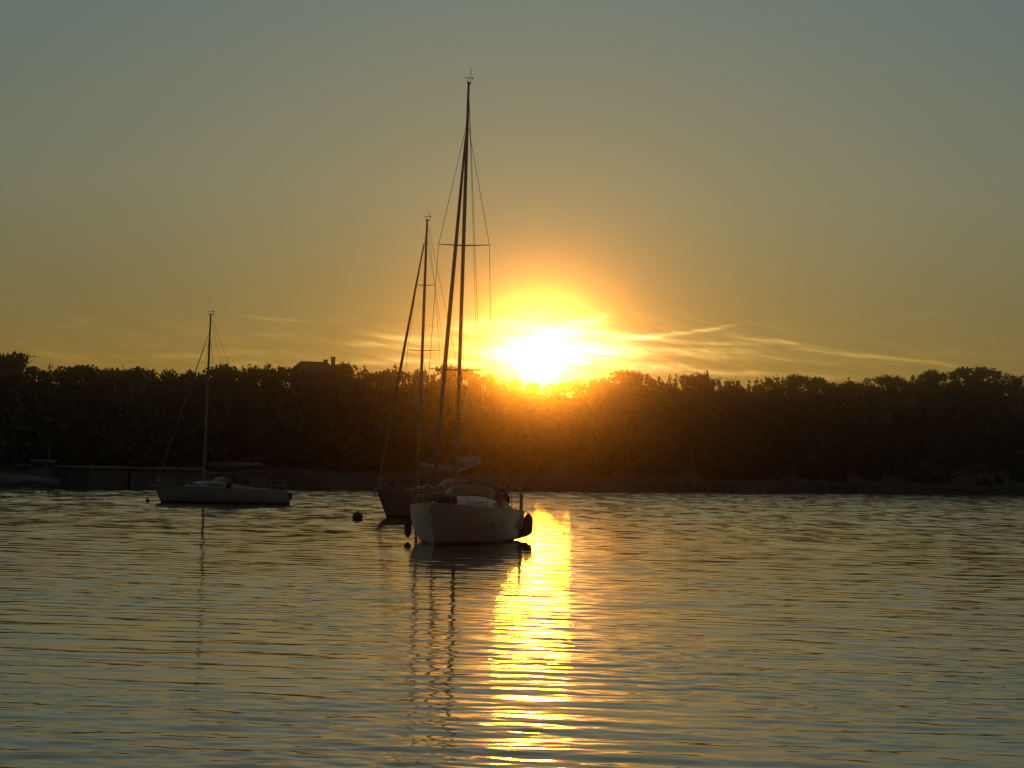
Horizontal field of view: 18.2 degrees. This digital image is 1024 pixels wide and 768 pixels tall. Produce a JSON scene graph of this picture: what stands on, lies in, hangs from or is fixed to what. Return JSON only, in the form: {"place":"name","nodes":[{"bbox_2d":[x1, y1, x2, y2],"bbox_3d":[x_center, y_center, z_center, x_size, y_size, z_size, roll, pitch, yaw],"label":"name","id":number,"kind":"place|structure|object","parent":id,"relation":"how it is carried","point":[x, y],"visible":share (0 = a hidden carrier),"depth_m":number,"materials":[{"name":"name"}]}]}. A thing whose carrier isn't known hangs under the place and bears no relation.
{"place":"outdoors","nodes":[
{"label":"outdoors","id":0,"kind":"place"},
{"bbox_2d":[0,487,1023,767],"bbox_3d":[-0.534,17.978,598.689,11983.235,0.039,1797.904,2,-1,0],"label":"water","id":1,"kind":"structure","parent":0,"point":[324,629],"depth_m":53.72,"materials":[{"name":"liquid"}]},
{"bbox_2d":[0,442,61,485],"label":"workboat","id":2,"kind":"object","parent":1,"relation":"on","point":[42,471],"visible":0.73,"depth_m":254.23,"materials":[{"name":"paint"}]},
{"bbox_2d":[151,311,289,504],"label":"sailing yacht","id":3,"kind":"object","parent":1,"relation":"on","point":[226,490],"visible":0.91,"depth_m":191.87,"materials":[{"name":"metal"}]},
{"bbox_2d":[352,510,362,519],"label":"mooring buoy","id":4,"kind":"object","parent":1,"relation":"on","point":[357,515],"visible":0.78,"depth_m":152.02,"materials":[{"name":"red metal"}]},
{"bbox_2d":[373,211,504,517],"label":"sailing yacht","id":5,"kind":"object","parent":1,"relation":"on","point":[396,503],"visible":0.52,"depth_m":163.43,"materials":[{"name":"paint"}]},
{"bbox_2d":[410,77,523,544],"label":"sailing yacht","id":6,"kind":"object","parent":1,"relation":"on","point":[465,513],"visible":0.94,"depth_m":113.22,"materials":[{"name":"metal"}]},
{"bbox_2d":[404,512,411,537],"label":"fender","id":7,"kind":"object","parent":6,"relation":"hanging from","point":[407,529],"visible":0.91,"depth_m":114.96,"materials":[{"name":"rubber"}]},
{"bbox_2d":[523,511,529,534],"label":"fender","id":8,"kind":"object","parent":6,"relation":"hanging from","point":[526,524],"visible":1,"depth_m":118.41,"materials":[{"name":"rubber"}]},
{"bbox_2d":[0,0,1023,397],"label":"sky","id":9,"kind":"structure","parent":0,"point":[742,190],"materials":[{"name":"orange"}]},
{"bbox_2d":[1,401,1023,494],"bbox_3d":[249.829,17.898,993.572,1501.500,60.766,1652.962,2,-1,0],"label":"hill","id":10,"kind":"structure","parent":0,"point":[965,478],"depth_m":467.44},
{"bbox_2d":[0,352,10,373],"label":"cypress tree","id":11,"kind":"object","parent":10,"relation":"on","point":[4,368],"visible":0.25,"depth_m":480.99,"materials":[{"name":"green plant"}]},
{"bbox_2d":[0,353,17,377],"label":"pine tree","id":12,"kind":"object","parent":10,"relation":"on","point":[9,359],"visible":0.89,"depth_m":483.69,"materials":[{"name":"green plant"}]},
{"bbox_2d":[1,367,26,386],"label":"hillside house","id":13,"kind":"structure","parent":10,"relation":"on","point":[8,371],"depth_m":444.83,"materials":[{"name":"paint"}]},
{"bbox_2d":[0,351,36,383],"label":"pine tree","id":14,"kind":"object","parent":10,"relation":"on","point":[21,356],"visible":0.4,"depth_m":486.63,"materials":[{"name":"green plant"}]},
{"bbox_2d":[26,368,51,388],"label":"pine tree","id":15,"kind":"object","parent":10,"relation":"on","point":[40,375],"visible":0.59,"depth_m":489.70,"materials":[{"name":"green plant"}]},
{"bbox_2d":[45,362,57,388],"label":"cypress tree","id":16,"kind":"object","parent":10,"relation":"on","point":[50,380],"visible":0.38,"depth_m":492.94,"materials":[{"name":"green plant"}]},
{"bbox_2d":[48,371,68,385],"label":"oak tree","id":17,"kind":"object","parent":10,"relation":"on","point":[60,378],"visible":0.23,"depth_m":502.35,"materials":[{"name":"green plant"}]},
{"bbox_2d":[52,365,79,384],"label":"pine tree","id":18,"kind":"object","parent":10,"relation":"on","point":[66,369],"visible":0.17,"depth_m":504.49,"materials":[{"name":"green plant"}]},
{"bbox_2d":[57,365,79,391],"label":"oak tree","id":19,"kind":"object","parent":10,"relation":"on","point":[70,377],"visible":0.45,"depth_m":495.76,"materials":[{"name":"green plant"}]},
{"bbox_2d":[72,364,101,388],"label":"pine tree","id":20,"kind":"object","parent":10,"relation":"on","point":[87,373],"visible":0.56,"depth_m":490.41,"materials":[{"name":"green plant"}]},
{"bbox_2d":[97,370,118,395],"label":"tree hidden house","id":21,"kind":"structure","parent":10,"relation":"on","point":[107,378],"depth_m":466.14,"materials":[{"name":"paint"}]},
{"bbox_2d":[111,367,125,388],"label":"pine tree","id":22,"kind":"object","parent":10,"relation":"on","point":[119,373],"visible":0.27,"depth_m":506.88,"materials":[{"name":"green plant"}]},
{"bbox_2d":[121,367,134,393],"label":"pine tree","id":23,"kind":"object","parent":10,"relation":"on","point":[126,376],"visible":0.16,"depth_m":499.79,"materials":[{"name":"green plant"}]},
{"bbox_2d":[0,461,270,487],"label":"stone quay","id":24,"kind":"structure","parent":10,"relation":"on","point":[87,476],"depth_m":263.63,"materials":[{"name":"stone"}]},
{"bbox_2d":[126,366,149,394],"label":"gabled house","id":25,"kind":"structure","parent":10,"relation":"on","point":[137,377],"depth_m":463.85,"materials":[{"name":"paint"}]},
{"bbox_2d":[146,369,160,386],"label":"oak tree","id":26,"kind":"object","parent":10,"relation":"on","point":[153,375],"visible":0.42,"depth_m":510.48,"materials":[{"name":"green plant"}]},
{"bbox_2d":[155,369,179,392],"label":"pine tree","id":27,"kind":"object","parent":10,"relation":"on","point":[169,381],"visible":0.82,"depth_m":507.94,"materials":[{"name":"green plant"}]},
{"bbox_2d":[179,370,198,393],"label":"pine tree","id":28,"kind":"object","parent":10,"relation":"on","point":[187,378],"visible":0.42,"depth_m":514.87,"materials":[{"name":"green plant"}]},
{"bbox_2d":[187,371,214,393],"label":"pine tree","id":29,"kind":"object","parent":10,"relation":"on","point":[201,386],"visible":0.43,"depth_m":514.96,"materials":[{"name":"green plant"}]},
{"bbox_2d":[201,366,233,391],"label":"pine tree","id":30,"kind":"object","parent":10,"relation":"on","point":[217,376],"visible":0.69,"depth_m":514.72,"materials":[{"name":"green plant"}]},
{"bbox_2d":[210,363,240,389],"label":"pine tree","id":31,"kind":"object","parent":10,"relation":"on","point":[228,368],"visible":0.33,"depth_m":522.13,"materials":[{"name":"green plant"}]},
{"bbox_2d":[208,461,264,469],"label":"boathouse","id":32,"kind":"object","parent":10,"relation":"on","point":[246,465],"visible":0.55,"depth_m":297.51,"materials":[{"name":"stone"}]},
{"bbox_2d":[229,369,247,390],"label":"oak tree","id":33,"kind":"object","parent":10,"relation":"on","point":[234,380],"visible":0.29,"depth_m":517.25,"materials":[{"name":"green plant"}]},
{"bbox_2d":[239,365,257,387],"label":"oak tree","id":34,"kind":"object","parent":10,"relation":"on","point":[244,371],"visible":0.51,"depth_m":527.79,"materials":[{"name":"green plant"}]},
{"bbox_2d":[243,367,265,389],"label":"pine tree","id":35,"kind":"object","parent":10,"relation":"on","point":[254,376],"visible":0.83,"depth_m":524.69,"materials":[{"name":"green plant"}]},
{"bbox_2d":[264,363,280,390],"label":"oak tree","id":36,"kind":"object","parent":10,"relation":"on","point":[272,383],"visible":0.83,"depth_m":530.77,"materials":[{"name":"green plant"}]},
{"bbox_2d":[264,365,288,393],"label":"pine tree","id":37,"kind":"object","parent":10,"relation":"on","point":[278,372],"visible":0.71,"depth_m":531.69,"materials":[{"name":"green plant"}]},
{"bbox_2d":[272,366,304,387],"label":"pine tree","id":38,"kind":"object","parent":10,"relation":"on","point":[290,376],"visible":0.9,"depth_m":534.10,"materials":[{"name":"green plant"}]},
{"bbox_2d":[289,357,335,391],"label":"hip roof house","id":39,"kind":"structure","parent":10,"relation":"on","point":[312,380],"depth_m":544.54,"materials":[{"name":"paint"}]},
{"bbox_2d":[328,363,347,387],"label":"pine tree","id":40,"kind":"object","parent":10,"relation":"on","point":[343,376],"visible":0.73,"depth_m":543.81,"materials":[{"name":"green plant"}]},
{"bbox_2d":[328,361,361,388],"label":"pine tree","id":41,"kind":"object","parent":10,"relation":"on","point":[344,365],"visible":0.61,"depth_m":546.86,"materials":[{"name":"green plant"}]},
{"bbox_2d":[343,364,353,386],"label":"pine tree","id":42,"kind":"object","parent":10,"relation":"on","point":[347,380],"visible":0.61,"depth_m":546.71,"materials":[{"name":"green plant"}]},
{"bbox_2d":[351,367,372,388],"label":"pine tree","id":43,"kind":"object","parent":10,"relation":"on","point":[358,373],"visible":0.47,"depth_m":553.99,"materials":[{"name":"green plant"}]},
{"bbox_2d":[358,365,370,392],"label":"cypress tree","id":44,"kind":"object","parent":10,"relation":"on","point":[363,380],"visible":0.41,"depth_m":552.15,"materials":[{"name":"green plant"}]},
{"bbox_2d":[368,371,388,389],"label":"pine tree","id":45,"kind":"object","parent":10,"relation":"on","point":[378,379],"visible":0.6,"depth_m":555.93,"materials":[{"name":"green plant"}]},
{"bbox_2d":[381,369,413,390],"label":"pine tree","id":46,"kind":"object","parent":10,"relation":"on","point":[392,375],"visible":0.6,"depth_m":555.13,"materials":[{"name":"green plant"}]},
{"bbox_2d":[408,373,423,396],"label":"oak tree","id":47,"kind":"object","parent":10,"relation":"on","point":[414,388],"visible":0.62,"depth_m":561.11,"materials":[{"name":"green plant"}]},
{"bbox_2d":[422,369,436,394],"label":"oak tree","id":48,"kind":"object","parent":10,"relation":"on","point":[434,373],"visible":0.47,"depth_m":564.20,"materials":[{"name":"green plant"}]},
{"bbox_2d":[423,373,439,395],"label":"oak tree","id":49,"kind":"object","parent":10,"relation":"on","point":[431,384],"visible":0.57,"depth_m":562.65,"materials":[{"name":"green plant"}]},
{"bbox_2d":[435,371,450,388],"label":"oak tree","id":50,"kind":"object","parent":10,"relation":"on","point":[438,381],"visible":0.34,"depth_m":565.06,"materials":[{"name":"green plant"}]},
{"bbox_2d":[441,367,461,389],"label":"pine tree","id":51,"kind":"object","parent":10,"relation":"on","point":[453,374],"visible":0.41,"depth_m":567.84,"materials":[{"name":"green plant"}]},
{"bbox_2d":[435,364,471,388],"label":"pine tree","id":52,"kind":"object","parent":10,"relation":"on","point":[453,367],"visible":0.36,"depth_m":572.37,"materials":[{"name":"green plant"}]},
{"bbox_2d":[456,371,478,386],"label":"pine tree","id":53,"kind":"object","parent":10,"relation":"on","point":[473,374],"visible":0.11,"depth_m":580.00,"materials":[{"name":"green plant"}]},
{"bbox_2d":[467,377,479,397],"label":"oak tree","id":54,"kind":"object","parent":10,"relation":"on","point":[472,382],"visible":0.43,"depth_m":571.24,"materials":[{"name":"green plant"}]},
{"bbox_2d":[472,373,502,396],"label":"pine tree","id":55,"kind":"object","parent":10,"relation":"on","point":[487,383],"visible":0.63,"depth_m":589.21,"materials":[{"name":"green plant"}]},
{"bbox_2d":[490,378,522,400],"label":"pine tree","id":56,"kind":"object","parent":10,"relation":"on","point":[504,383],"visible":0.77,"depth_m":590.55,"materials":[{"name":"green plant"}]},
{"bbox_2d":[0,471,1023,494],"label":"shore rocks","id":57,"kind":"object","parent":10,"relation":"on","point":[373,483],"visible":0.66,"depth_m":373.78,"materials":[{"name":"black stone"}]},
{"bbox_2d":[0,371,1023,486],"bbox_3d":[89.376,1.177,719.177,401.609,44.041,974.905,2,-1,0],"label":"woodland","id":58,"kind":"object","parent":10,"relation":"on","point":[336,428],"visible":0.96,"depth_m":458.54,"materials":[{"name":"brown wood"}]},
{"bbox_2d":[501,381,528,402],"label":"pine tree","id":59,"kind":"object","parent":10,"relation":"on","point":[511,393],"visible":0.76,"depth_m":587.24,"materials":[{"name":"green plant"}]},
{"bbox_2d":[525,381,538,399],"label":"pine tree","id":60,"kind":"object","parent":10,"relation":"on","point":[531,393],"visible":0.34,"depth_m":597.13,"materials":[{"name":"green plant"}]},
{"bbox_2d":[534,383,548,401],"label":"oak tree","id":61,"kind":"object","parent":10,"relation":"on","point":[541,397],"visible":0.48,"depth_m":597.42,"materials":[{"name":"green plant"}]},
{"bbox_2d":[551,382,563,398],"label":"oak tree","id":62,"kind":"object","parent":10,"relation":"on","point":[554,390],"visible":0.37,"depth_m":602.76,"materials":[{"name":"green plant"}]},
{"bbox_2d":[548,381,575,397],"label":"pine tree","id":63,"kind":"object","parent":10,"relation":"on","point":[563,389],"visible":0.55,"depth_m":607.53,"materials":[{"name":"green plant"}]},
{"bbox_2d":[560,379,585,400],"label":"pine tree","id":64,"kind":"object","parent":10,"relation":"on","point":[574,386],"visible":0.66,"depth_m":606.54,"materials":[{"name":"green plant"}]},
{"bbox_2d":[576,377,602,403],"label":"pine tree","id":65,"kind":"object","parent":10,"relation":"on","point":[592,388],"visible":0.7,"depth_m":607.23,"materials":[{"name":"green plant"}]},
{"bbox_2d":[594,377,608,398],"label":"oak tree","id":66,"kind":"object","parent":10,"relation":"on","point":[602,381],"visible":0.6,"depth_m":610.04,"materials":[{"name":"green plant"}]},
{"bbox_2d":[611,370,642,397],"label":"pine tree","id":67,"kind":"object","parent":10,"relation":"on","point":[626,378],"visible":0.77,"depth_m":621.06,"materials":[{"name":"green plant"}]},
{"bbox_2d":[608,369,650,393],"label":"pine tree","id":68,"kind":"object","parent":10,"relation":"on","point":[642,387],"visible":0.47,"depth_m":629.35,"materials":[{"name":"green plant"}]},
{"bbox_2d":[260,468,1023,490],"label":"sea wall","id":69,"kind":"structure","parent":10,"relation":"on","point":[274,472],"depth_m":389.18,"materials":[{"name":"stone"}]},
{"bbox_2d":[637,375,657,397],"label":"oak tree","id":70,"kind":"object","parent":10,"relation":"on","point":[650,379],"visible":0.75,"depth_m":630.14,"materials":[{"name":"green plant"}]},
{"bbox_2d":[655,380,672,394],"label":"pine tree","id":71,"kind":"object","parent":10,"relation":"on","point":[662,385],"visible":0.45,"depth_m":632.89,"materials":[{"name":"green plant"}]},
{"bbox_2d":[674,373,693,393],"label":"pine tree","id":72,"kind":"object","parent":10,"relation":"on","point":[682,381],"visible":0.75,"depth_m":647.38,"materials":[{"name":"green plant"}]},
{"bbox_2d":[683,375,701,394],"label":"pine tree","id":73,"kind":"object","parent":10,"relation":"on","point":[693,381],"visible":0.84,"depth_m":644.82,"materials":[{"name":"green plant"}]},
{"bbox_2d":[691,371,710,397],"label":"pine tree","id":74,"kind":"object","parent":10,"relation":"on","point":[703,382],"visible":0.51,"depth_m":652.95,"materials":[{"name":"green plant"}]},
{"bbox_2d":[697,373,714,397],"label":"pine tree","id":75,"kind":"object","parent":10,"relation":"on","point":[709,379],"visible":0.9,"depth_m":655.24,"materials":[{"name":"green plant"}]},
{"bbox_2d":[723,378,745,398],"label":"pine tree","id":76,"kind":"object","parent":10,"relation":"on","point":[733,390],"visible":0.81,"depth_m":663.42,"materials":[{"name":"green plant"}]},
{"bbox_2d":[750,376,766,394],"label":"pine tree","id":77,"kind":"object","parent":10,"relation":"on","point":[757,387],"visible":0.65,"depth_m":689.26,"materials":[{"name":"green plant"}]},
{"bbox_2d":[760,376,773,397],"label":"oak tree","id":78,"kind":"object","parent":10,"relation":"on","point":[767,383],"visible":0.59,"depth_m":682.74,"materials":[{"name":"green plant"}]},
{"bbox_2d":[768,374,786,396],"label":"pine tree","id":79,"kind":"object","parent":10,"relation":"on","point":[775,388],"visible":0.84,"depth_m":684.12,"materials":[{"name":"green plant"}]},
{"bbox_2d":[780,377,797,396],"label":"pine tree","id":80,"kind":"object","parent":10,"relation":"on","point":[790,386],"visible":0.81,"depth_m":696.01,"materials":[{"name":"green plant"}]},
{"bbox_2d":[782,373,806,397],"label":"pine tree","id":81,"kind":"object","parent":10,"relation":"on","point":[799,381],"visible":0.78,"depth_m":701.02,"materials":[{"name":"green plant"}]},
{"bbox_2d":[795,375,828,394],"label":"pine tree","id":82,"kind":"object","parent":10,"relation":"on","point":[822,381],"visible":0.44,"depth_m":707.97,"materials":[{"name":"green plant"}]},
{"bbox_2d":[806,377,820,395],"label":"oak tree","id":83,"kind":"object","parent":10,"relation":"on","point":[815,383],"visible":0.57,"depth_m":700.90,"materials":[{"name":"green plant"}]},
{"bbox_2d":[821,383,834,397],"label":"pine tree","id":84,"kind":"object","parent":10,"relation":"on","point":[828,389],"visible":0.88,"depth_m":708.42,"materials":[{"name":"green plant"}]},
{"bbox_2d":[830,382,846,397],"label":"pine tree","id":85,"kind":"object","parent":10,"relation":"on","point":[836,391],"visible":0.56,"depth_m":719.87,"materials":[{"name":"green plant"}]},
{"bbox_2d":[838,381,858,400],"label":"pine tree","id":86,"kind":"object","parent":10,"relation":"on","point":[851,385],"visible":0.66,"depth_m":725.89,"materials":[{"name":"green plant"}]},
{"bbox_2d":[863,377,875,394],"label":"oak tree","id":87,"kind":"object","parent":10,"relation":"on","point":[870,388],"visible":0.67,"depth_m":733.88,"materials":[{"name":"green plant"}]},
{"bbox_2d":[879,396,894,430],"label":"villa","id":88,"kind":"object","parent":10,"relation":"on","point":[886,408],"visible":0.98,"depth_m":656.82,"materials":[{"name":"paint"}]},
{"bbox_2d":[878,374,902,397],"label":"pine tree","id":89,"kind":"object","parent":10,"relation":"on","point":[888,380],"visible":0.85,"depth_m":746.59,"materials":[{"name":"green plant"}]},
{"bbox_2d":[892,377,911,396],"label":"pine tree","id":90,"kind":"object","parent":10,"relation":"on","point":[904,386],"visible":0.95,"depth_m":751.77,"materials":[{"name":"green plant"}]},
{"bbox_2d":[903,397,918,429],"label":"villa","id":91,"kind":"object","parent":10,"relation":"on","point":[911,403],"visible":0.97,"depth_m":672.13,"materials":[{"name":"paint"}]},
{"bbox_2d":[910,375,920,393],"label":"oak tree","id":92,"kind":"object","parent":10,"relation":"on","point":[916,384],"visible":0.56,"depth_m":762.78,"materials":[{"name":"green plant"}]},
{"bbox_2d":[912,374,929,388],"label":"pine tree","id":93,"kind":"object","parent":10,"relation":"on","point":[924,383],"visible":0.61,"depth_m":772.49,"materials":[{"name":"green plant"}]},
{"bbox_2d":[918,369,944,388],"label":"pine tree","id":94,"kind":"object","parent":10,"relation":"on","point":[928,373],"visible":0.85,"depth_m":779.61,"materials":[{"name":"green plant"}]},
{"bbox_2d":[929,369,939,393],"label":"cypress tree","id":95,"kind":"object","parent":10,"relation":"on","point":[935,383],"visible":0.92,"depth_m":775.04,"materials":[{"name":"green plant"}]},
{"bbox_2d":[945,375,960,390],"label":"oak tree","id":96,"kind":"object","parent":10,"relation":"on","point":[953,383],"visible":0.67,"depth_m":788.83,"materials":[{"name":"green plant"}]},
{"bbox_2d":[946,368,970,392],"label":"pine tree","id":97,"kind":"object","parent":10,"relation":"on","point":[962,373],"visible":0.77,"depth_m":795.91,"materials":[{"name":"green plant"}]},
{"bbox_2d":[951,366,993,387],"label":"pine tree","id":98,"kind":"object","parent":10,"relation":"on","point":[970,371],"visible":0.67,"depth_m":806.82,"materials":[{"name":"green plant"}]},
{"bbox_2d":[977,368,990,386],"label":"pine tree","id":99,"kind":"object","parent":10,"relation":"on","point":[982,382],"visible":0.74,"depth_m":814.34,"materials":[{"name":"green plant"}]},
{"bbox_2d":[982,368,999,387],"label":"pine tree","id":100,"kind":"object","parent":10,"relation":"on","point":[989,375],"visible":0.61,"depth_m":825.05,"materials":[{"name":"green plant"}]},
{"bbox_2d":[999,371,1008,390],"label":"oak tree","id":101,"kind":"object","parent":10,"relation":"on","point":[1003,383],"visible":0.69,"depth_m":830.05,"materials":[{"name":"green plant"}]},
{"bbox_2d":[1003,373,1019,395],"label":"pine tree","id":102,"kind":"object","parent":10,"relation":"on","point":[1010,381],"visible":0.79,"depth_m":839.88,"materials":[{"name":"green plant"}]},
{"bbox_2d":[1010,389,1023,422],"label":"tall pale house","id":103,"kind":"structure","parent":10,"relation":"on","point":[1017,399],"depth_m":768.57,"materials":[{"name":"paint"}]},
{"bbox_2d":[1012,376,1022,388],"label":"pine tree","id":104,"kind":"object","parent":10,"relation":"on","point":[1017,385],"visible":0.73,"depth_m":837.98,"materials":[{"name":"green plant"}]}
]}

